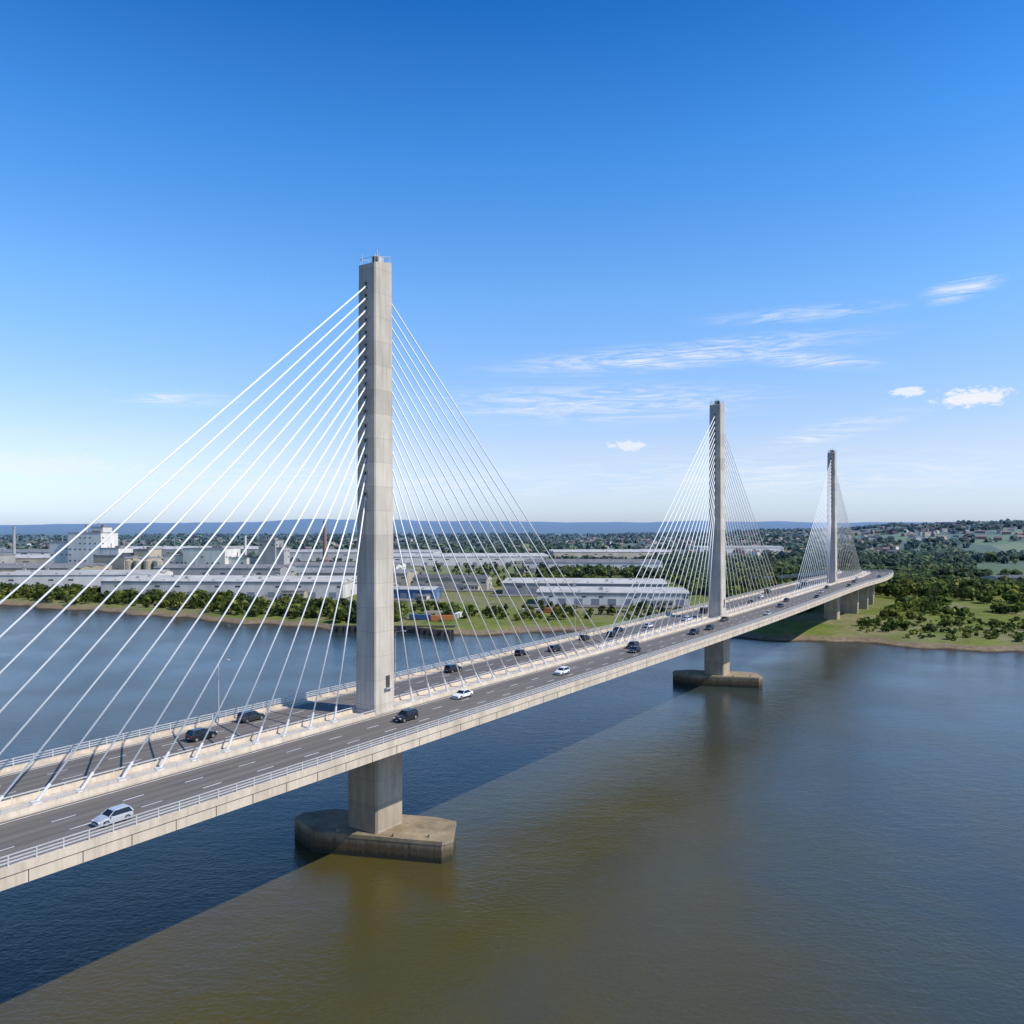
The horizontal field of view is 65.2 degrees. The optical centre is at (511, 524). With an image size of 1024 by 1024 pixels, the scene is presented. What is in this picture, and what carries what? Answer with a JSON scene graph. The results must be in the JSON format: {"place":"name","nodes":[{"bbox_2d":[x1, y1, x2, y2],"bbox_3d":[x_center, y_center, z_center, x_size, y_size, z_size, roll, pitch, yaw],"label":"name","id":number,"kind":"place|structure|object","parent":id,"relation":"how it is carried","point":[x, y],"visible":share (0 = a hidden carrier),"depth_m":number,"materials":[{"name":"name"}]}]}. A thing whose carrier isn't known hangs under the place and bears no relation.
{"place":"outdoors","nodes":[
{"label":"outdoors","id":0,"kind":"place"},
{"bbox_2d":[288,562,405,573],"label":"warehouse","id":1,"kind":"structure","parent":0,"point":[300,566],"depth_m":779.67,"materials":[{"name":"metal"}]},
{"bbox_2d":[0,605,1023,1023],"bbox_3d":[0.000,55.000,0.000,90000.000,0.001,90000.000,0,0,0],"label":"water","id":2,"kind":"structure","parent":0,"point":[820,833],"depth_m":129.99,"materials":[{"name":"liquid"}]},
{"bbox_2d":[0,519,1023,652],"bbox_3d":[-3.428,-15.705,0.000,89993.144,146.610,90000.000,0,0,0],"label":"ground","id":3,"kind":"structure","parent":0,"point":[814,626],"depth_m":521.65,"materials":[{"name":"green plant"}]},
{"bbox_2d":[0,552,15,562],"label":"factory block","id":4,"kind":"structure","parent":3,"relation":"on","point":[7,558],"depth_m":801.10,"materials":[{"name":"grey concrete"}]},
{"bbox_2d":[12,527,15,553],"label":"chimney stack","id":5,"kind":"object","parent":3,"relation":"on","point":[14,543],"visible":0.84,"depth_m":978.76,"materials":[{"name":"white concrete"}]},
{"bbox_2d":[0,548,49,553],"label":"warehouse","id":6,"kind":"structure","parent":3,"relation":"on","point":[27,551],"depth_m":1116.70,"materials":[{"name":"metal"}]},
{"bbox_2d":[15,553,49,562],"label":"warehouse","id":7,"kind":"structure","parent":3,"relation":"on","point":[32,558],"depth_m":926.49,"materials":[{"name":"metal"}]},
{"bbox_2d":[0,563,112,571],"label":"warehouse","id":8,"kind":"structure","parent":3,"relation":"on","point":[8,567],"depth_m":710.80,"materials":[{"name":"metal"}]},
{"bbox_2d":[0,568,172,588],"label":"warehouse","id":9,"kind":"structure","parent":3,"relation":"on","point":[50,578],"depth_m":628.42,"materials":[{"name":"metal"}]},
{"bbox_2d":[8,579,84,588],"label":"doors and windows","id":10,"kind":"structure","parent":9,"relation":"in","point":[8,579],"depth_m":626.27,"materials":[{"name":"grey glass"}]},
{"bbox_2d":[50,523,132,562],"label":"factory tower","id":11,"kind":"structure","parent":3,"relation":"on","point":[80,547],"depth_m":839.73,"materials":[{"name":"white concrete"}]},
{"bbox_2d":[51,537,103,560],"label":"windows","id":12,"kind":"structure","parent":11,"relation":"in","point":[79,537],"depth_m":838.32,"materials":[{"name":"grey glass"}]},
{"bbox_2d":[93,544,161,569],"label":"factory block","id":13,"kind":"structure","parent":3,"relation":"on","point":[118,563],"depth_m":778.91,"materials":[{"name":"beige concrete"}]},
{"bbox_2d":[124,557,163,569],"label":"storage silos","id":14,"kind":"object","parent":3,"relation":"on","point":[146,564],"visible":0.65,"depth_m":756.74,"materials":[{"name":"metal"}]},
{"bbox_2d":[125,545,257,556],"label":"warehouse","id":15,"kind":"structure","parent":3,"relation":"on","point":[166,548],"depth_m":1264.22,"materials":[{"name":"metal"}]},
{"bbox_2d":[0,582,409,621],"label":"riverside shrubs","id":16,"kind":"object","parent":3,"relation":"on","point":[197,598],"visible":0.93,"depth_m":504.86,"materials":[{"name":"green plant"}]},
{"bbox_2d":[163,543,256,564],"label":"factory block","id":17,"kind":"structure","parent":3,"relation":"on","point":[210,555],"depth_m":788.05,"materials":[{"name":"grey concrete"}]},
{"bbox_2d":[170,556,251,563],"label":"windows","id":18,"kind":"structure","parent":17,"relation":"in","point":[195,556],"depth_m":785.61,"materials":[{"name":"grey glass"}]},
{"bbox_2d":[88,574,356,600],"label":"warehouse","id":19,"kind":"structure","parent":3,"relation":"on","point":[187,584],"depth_m":568.19,"materials":[{"name":"metal"}]},
{"bbox_2d":[110,582,356,597],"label":"doors and windows","id":20,"kind":"structure","parent":19,"relation":"in","point":[270,594],"depth_m":565.03,"materials":[{"name":"grey glass"}]},
{"bbox_2d":[153,563,295,575],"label":"warehouse","id":21,"kind":"structure","parent":3,"relation":"on","point":[225,569],"depth_m":681.36,"materials":[{"name":"metal"}]},
{"bbox_2d":[244,535,246,554],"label":"chimney stack","id":22,"kind":"object","parent":3,"relation":"on","point":[245,544],"visible":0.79,"depth_m":898.86,"materials":[{"name":"white concrete"}]},
{"bbox_2d":[258,536,289,563],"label":"factory block","id":23,"kind":"structure","parent":3,"relation":"on","point":[270,554],"depth_m":782.26,"materials":[{"name":"white concrete"}]},
{"bbox_2d":[323,521,328,561],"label":"chimney stack","id":24,"kind":"object","parent":3,"relation":"on","point":[325,541],"visible":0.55,"depth_m":1117.81,"materials":[{"name":"concrete"}]},
{"bbox_2d":[162,551,537,585],"bbox_3d":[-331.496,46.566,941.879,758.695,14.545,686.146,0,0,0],"label":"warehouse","id":25,"kind":"structure","parent":3,"relation":"on","point":[485,565],"depth_m":857.24,"materials":[{"name":"grey metal"}]},
{"bbox_2d":[302,567,417,585],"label":"warehouse","id":26,"kind":"structure","parent":3,"relation":"on","point":[400,576],"depth_m":673.34,"materials":[{"name":"metal"}]},
{"bbox_2d":[290,549,439,561],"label":"warehouse","id":27,"kind":"structure","parent":3,"relation":"on","point":[302,555],"depth_m":1142.14,"materials":[{"name":"metal"}]},
{"bbox_2d":[330,625,454,635],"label":"quay wall","id":28,"kind":"structure","parent":3,"relation":"on","point":[407,629],"depth_m":408.27,"materials":[{"name":"grey concrete"}]},
{"bbox_2d":[394,584,444,601],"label":"workshop","id":29,"kind":"structure","parent":3,"relation":"on","point":[414,593],"depth_m":561.05,"materials":[{"name":"metal"}]},
{"bbox_2d":[394,591,440,598],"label":"doors and windows","id":30,"kind":"structure","parent":29,"relation":"in","point":[402,595],"depth_m":561.11,"materials":[{"name":"grey glass"}]},
{"bbox_2d":[409,614,431,619],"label":"shipping container","id":31,"kind":"object","parent":3,"relation":"on","point":[420,616],"visible":0.82,"depth_m":435.90,"materials":[{"name":"metal"}]},
{"bbox_2d":[424,611,442,614],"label":"shipping container","id":32,"kind":"object","parent":3,"relation":"on","point":[433,612],"visible":0.45,"depth_m":453.71,"materials":[{"name":"metal"}]},
{"bbox_2d":[430,615,452,620],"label":"shipping container","id":33,"kind":"object","parent":3,"relation":"on","point":[437,617],"visible":0.9,"depth_m":431.12,"materials":[{"name":"orange metal"}]},
{"bbox_2d":[0,252,892,890],"bbox_3d":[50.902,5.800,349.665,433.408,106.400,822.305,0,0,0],"label":"cable stayed bridge","id":34,"kind":"structure","parent":3,"relation":"on","point":[172,778],"depth_m":134.78,"materials":[{"name":"concrete"}]},
{"bbox_2d":[91,804,133,826],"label":"car","id":35,"kind":"object","parent":34,"relation":"on","point":[114,813],"visible":0.91,"depth_m":86.05,"materials":[{"name":"silver paint"}]},
{"bbox_2d":[185,727,216,741],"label":"car","id":36,"kind":"object","parent":34,"relation":"on","point":[196,734],"visible":0.93,"depth_m":118.70,"materials":[{"name":"black paint"}]},
{"bbox_2d":[218,659,229,722],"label":"street lamp","id":37,"kind":"object","parent":34,"relation":"on","point":[218,688],"visible":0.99,"depth_m":129.56,"materials":[{"name":"metal"}]},
{"bbox_2d":[236,710,264,722],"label":"car","id":38,"kind":"object","parent":34,"relation":"on","point":[248,715],"visible":0.92,"depth_m":130.22,"materials":[{"name":"paint"}]},
{"bbox_2d":[395,630,404,680],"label":"street lamp","id":39,"kind":"object","parent":34,"relation":"on","point":[395,654],"visible":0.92,"depth_m":164.34,"materials":[{"name":"metal"}]},
{"bbox_2d":[393,708,418,722],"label":"car","id":40,"kind":"object","parent":34,"relation":"on","point":[404,716],"visible":1,"depth_m":130.85,"materials":[{"name":"black paint"}]},
{"bbox_2d":[444,664,461,672],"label":"car","id":41,"kind":"object","parent":34,"relation":"on","point":[451,668],"visible":0.95,"depth_m":173.59,"materials":[{"name":"black paint"}]},
{"bbox_2d":[452,689,472,698],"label":"car","id":42,"kind":"object","parent":34,"relation":"on","point":[460,693],"visible":1,"depth_m":148.26,"materials":[{"name":"white paint"}]},
{"bbox_2d":[514,649,527,655],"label":"car","id":43,"kind":"object","parent":34,"relation":"on","point":[520,652],"visible":0.84,"depth_m":196.19,"materials":[{"name":"black paint"}]},
{"bbox_2d":[548,644,561,651],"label":"car","id":44,"kind":"object","parent":34,"relation":"on","point":[554,647],"visible":0.98,"depth_m":202.26,"materials":[{"name":"paint"}]},
{"bbox_2d":[554,666,569,674],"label":"car","id":45,"kind":"object","parent":34,"relation":"on","point":[562,670],"visible":1,"depth_m":171.65,"materials":[{"name":"white paint"}]},
{"bbox_2d":[579,634,589,640],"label":"car","id":46,"kind":"object","parent":34,"relation":"on","point":[584,637],"visible":0.89,"depth_m":222.55,"materials":[{"name":"paint"}]},
{"bbox_2d":[606,631,618,636],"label":"car","id":47,"kind":"object","parent":34,"relation":"on","point":[612,633],"visible":0.83,"depth_m":228.64,"materials":[{"name":"black paint"}]},
{"bbox_2d":[613,627,623,631],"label":"car","id":48,"kind":"object","parent":34,"relation":"on","point":[616,629],"visible":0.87,"depth_m":240.15,"materials":[{"name":"grey paint"}]},
{"bbox_2d":[626,641,638,647],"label":"car","id":49,"kind":"object","parent":34,"relation":"on","point":[630,644],"visible":0.82,"depth_m":208.25,"materials":[{"name":"black paint"}]},
{"bbox_2d":[628,646,641,652],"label":"car","id":50,"kind":"object","parent":34,"relation":"on","point":[633,649],"visible":1,"depth_m":201.20,"materials":[{"name":"black paint"}]},
{"bbox_2d":[644,623,653,627],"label":"car","id":51,"kind":"object","parent":34,"relation":"on","point":[649,626],"visible":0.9,"depth_m":249.52,"materials":[{"name":"white paint"}]},
{"bbox_2d":[683,616,690,620],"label":"car","id":52,"kind":"object","parent":34,"relation":"on","point":[688,618],"visible":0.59,"depth_m":266.46,"materials":[{"name":"white paint"}]},
{"bbox_2d":[689,628,698,634],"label":"car","id":53,"kind":"object","parent":34,"relation":"on","point":[694,631],"visible":1,"depth_m":234.26,"materials":[{"name":"black paint"}]},
{"bbox_2d":[705,624,713,629],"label":"car","id":54,"kind":"object","parent":34,"relation":"on","point":[709,626],"visible":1,"depth_m":244.86,"materials":[{"name":"black paint"}]},
{"bbox_2d":[720,616,728,621],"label":"car","id":55,"kind":"object","parent":34,"relation":"on","point":[724,618],"visible":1,"depth_m":267.02,"materials":[{"name":"paint"}]},
{"bbox_2d":[764,610,771,615],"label":"car","id":56,"kind":"object","parent":34,"relation":"on","point":[767,612],"visible":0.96,"depth_m":284.55,"materials":[{"name":"silver paint"}]},
{"bbox_2d":[412,573,495,591],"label":"workshop","id":57,"kind":"structure","parent":3,"relation":"on","point":[460,583],"depth_m":637.35,"materials":[{"name":"metal"}]},
{"bbox_2d":[419,580,490,588],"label":"doors and windows","id":58,"kind":"structure","parent":57,"relation":"in","point":[459,586],"depth_m":637.76,"materials":[{"name":"grey glass"}]},
{"bbox_2d":[453,611,462,618],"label":"shipping container","id":59,"kind":"object","parent":3,"relation":"on","point":[458,614],"visible":0.85,"depth_m":441.73,"materials":[{"name":"metal"}]},
{"bbox_2d":[393,552,548,566],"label":"warehouse","id":60,"kind":"structure","parent":3,"relation":"on","point":[451,561],"depth_m":1020.92,"materials":[{"name":"metal"}]},
{"bbox_2d":[395,559,509,565],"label":"doors and windows","id":61,"kind":"structure","parent":60,"relation":"in","point":[425,563],"depth_m":1018.40,"materials":[{"name":"grey glass"}]},
{"bbox_2d":[0,518,1023,563],"bbox_3d":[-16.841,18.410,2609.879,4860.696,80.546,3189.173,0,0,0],"label":"distant woodland","id":62,"kind":"object","parent":3,"relation":"on","point":[953,550],"visible":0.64,"depth_m":1948.49,"materials":[{"name":"green plant"}]},
{"bbox_2d":[0,520,1023,554],"bbox_3d":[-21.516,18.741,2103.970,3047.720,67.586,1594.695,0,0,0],"label":"distant town","id":63,"kind":"object","parent":3,"relation":"on","point":[923,533],"visible":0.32,"depth_m":1976.84,"materials":[{"name":"brick"}]},
{"bbox_2d":[522,608,542,612],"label":"shipping container","id":64,"kind":"object","parent":3,"relation":"on","point":[535,610],"visible":0.27,"depth_m":468.62,"materials":[{"name":"metal"}]},
{"bbox_2d":[543,608,558,612],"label":"shipping container","id":65,"kind":"object","parent":3,"relation":"on","point":[547,610],"visible":0.44,"depth_m":472.85,"materials":[{"name":"orange metal"}]},
{"bbox_2d":[410,599,694,621],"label":"riverside shrubs","id":66,"kind":"object","parent":3,"relation":"on","point":[445,608],"visible":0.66,"depth_m":461.61,"materials":[{"name":"green plant"}]},
{"bbox_2d":[490,577,666,596],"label":"distribution warehouse","id":67,"kind":"structure","parent":3,"relation":"on","point":[511,589],"depth_m":591.87,"materials":[{"name":"metal"}]},
{"bbox_2d":[509,586,535,593],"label":"doors and windows","id":68,"kind":"structure","parent":67,"relation":"in","point":[511,591],"depth_m":592.58,"materials":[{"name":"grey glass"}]},
{"bbox_2d":[516,558,662,572],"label":"warehouse","id":69,"kind":"structure","parent":3,"relation":"on","point":[562,562],"depth_m":873.21,"materials":[{"name":"metal"}]},
{"bbox_2d":[530,565,643,571],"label":"doors and windows","id":70,"kind":"structure","parent":69,"relation":"in","point":[531,569],"depth_m":874.28,"materials":[{"name":"grey glass"}]},
{"bbox_2d":[548,548,671,558],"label":"warehouse","id":71,"kind":"structure","parent":3,"relation":"on","point":[627,553],"depth_m":1207.05,"materials":[{"name":"metal"}]},
{"bbox_2d":[528,584,694,608],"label":"distribution warehouse","id":72,"kind":"structure","parent":3,"relation":"on","point":[591,596],"depth_m":511.15,"materials":[{"name":"metal"}]},
{"bbox_2d":[541,596,687,605],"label":"doors and windows","id":73,"kind":"structure","parent":72,"relation":"in","point":[561,600],"depth_m":510.83,"materials":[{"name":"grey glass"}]},
{"bbox_2d":[690,545,783,553],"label":"warehouse","id":74,"kind":"structure","parent":3,"relation":"on","point":[772,548],"depth_m":1475.37,"materials":[{"name":"metal"}]},
{"bbox_2d":[535,551,982,600],"bbox_3d":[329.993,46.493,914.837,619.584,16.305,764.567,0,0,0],"label":"woodland","id":75,"kind":"object","parent":3,"relation":"on","point":[896,586],"visible":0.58,"depth_m":793.11,"materials":[{"name":"green plant"}]},
{"bbox_2d":[645,562,1023,632],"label":"riverside woodland","id":76,"kind":"object","parent":3,"relation":"on","point":[1009,589],"visible":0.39,"depth_m":556.97,"materials":[{"name":"green plant"}]},
{"bbox_2d":[777,612,1023,640],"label":"riverside shrubs","id":77,"kind":"object","parent":3,"relation":"on","point":[1011,626],"visible":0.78,"depth_m":392.95,"materials":[{"name":"green plant"}]},
{"bbox_2d":[979,575,1023,579],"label":"farm shed","id":78,"kind":"structure","parent":3,"relation":"on","point":[1014,577],"depth_m":684.92,"materials":[{"name":"metal"}]},
{"bbox_2d":[0,0,1023,524],"label":"sky","id":79,"kind":"structure","parent":0,"point":[599,224],"materials":[{"name":"blue"}]},
{"bbox_2d":[700,607,707,613],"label":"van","id":80,"kind":"object","parent":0,"point":[705,610],"visible":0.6,"depth_m":290.16,"materials":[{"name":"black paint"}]}
]}

